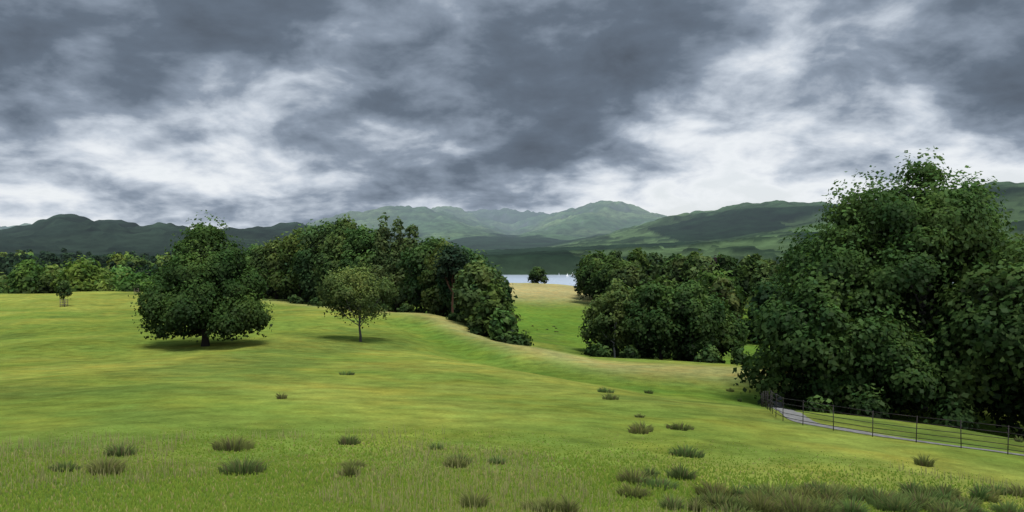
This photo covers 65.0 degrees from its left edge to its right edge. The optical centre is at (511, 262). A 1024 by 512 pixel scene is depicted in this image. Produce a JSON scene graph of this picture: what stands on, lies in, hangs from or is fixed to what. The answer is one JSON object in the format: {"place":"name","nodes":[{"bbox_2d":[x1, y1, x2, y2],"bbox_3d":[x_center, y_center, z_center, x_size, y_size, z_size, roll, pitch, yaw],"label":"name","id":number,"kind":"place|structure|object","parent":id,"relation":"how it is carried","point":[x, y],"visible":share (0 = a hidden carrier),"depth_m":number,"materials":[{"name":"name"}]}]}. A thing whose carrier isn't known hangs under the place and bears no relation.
{"place":"outdoors","nodes":[
{"label":"outdoors","id":0,"kind":"place"},
{"bbox_2d":[0,181,1023,511],"bbox_3d":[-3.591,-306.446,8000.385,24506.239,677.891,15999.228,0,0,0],"label":"terrain","id":1,"kind":"structure","parent":0,"point":[94,363],"depth_m":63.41,"materials":[{"name":"green plant"}]},
{"bbox_2d":[55,280,72,306],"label":"sapling","id":2,"kind":"object","parent":1,"relation":"on","point":[62,288],"depth_m":178.66,"materials":[{"name":"green plant"}]},
{"bbox_2d":[134,283,140,292],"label":"sapling","id":3,"kind":"object","parent":1,"relation":"on","point":[136,287],"depth_m":218.98,"materials":[{"name":"green plant"}]},
{"bbox_2d":[0,248,391,302],"bbox_3d":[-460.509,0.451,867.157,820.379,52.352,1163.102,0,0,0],"label":"woods foliage","id":4,"kind":"object","parent":1,"relation":"on","point":[30,272],"visible":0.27,"depth_m":301.21,"materials":[{"name":"green plant"}]},
{"bbox_2d":[128,210,274,346],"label":"chestnut tree","id":5,"kind":"object","parent":1,"relation":"on","point":[208,272],"depth_m":91.70,"materials":[{"name":"green plant"}]},
{"bbox_2d":[317,262,399,341],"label":"ash tree","id":6,"kind":"object","parent":1,"relation":"on","point":[333,295],"depth_m":106.24,"materials":[{"name":"green plant"}]},
{"bbox_2d":[240,212,522,341],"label":"trees","id":7,"kind":"object","parent":1,"relation":"on","point":[426,263],"depth_m":190.93,"materials":[{"name":"green plant"}]},
{"bbox_2d":[45,325,1023,511],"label":"grass tufts","id":8,"kind":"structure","parent":1,"relation":"on","point":[813,495],"depth_m":20.26,"materials":[{"name":"green plant"}]},
{"bbox_2d":[287,294,985,431],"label":"undergrowth foliage","id":9,"kind":"object","parent":1,"relation":"on","point":[875,403],"visible":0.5,"depth_m":76.73,"materials":[{"name":"green plant"}]},
{"bbox_2d":[527,247,788,342],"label":"woodland trees","id":10,"kind":"object","parent":1,"relation":"on","point":[727,277],"depth_m":284.39,"materials":[{"name":"green plant"}]},
{"bbox_2d":[577,276,752,361],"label":"valley trees","id":11,"kind":"object","parent":1,"relation":"on","point":[711,320],"depth_m":133.85,"materials":[{"name":"green plant"}]},
{"bbox_2d":[732,147,1023,440],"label":"beech trees","id":12,"kind":"object","parent":1,"relation":"on","point":[848,270],"depth_m":69.52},
{"bbox_2d":[760,387,1023,453],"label":"estate fence","id":13,"kind":"object","parent":1,"relation":"on","point":[762,398],"visible":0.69,"depth_m":37.97,"materials":[{"name":"metal"}]},
{"bbox_2d":[768,393,1023,455],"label":"footpath","id":14,"kind":"structure","parent":1,"relation":"on","point":[794,416],"depth_m":41.03,"materials":[{"name":"grey gravel"}]},
{"bbox_2d":[0,0,1023,228],"label":"sky","id":15,"kind":"structure","parent":0,"point":[246,113],"materials":[{"name":"grey"}]},
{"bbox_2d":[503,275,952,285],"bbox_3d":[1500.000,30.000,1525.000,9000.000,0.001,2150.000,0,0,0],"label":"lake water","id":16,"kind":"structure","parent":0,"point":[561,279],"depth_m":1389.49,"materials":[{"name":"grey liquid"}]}
]}

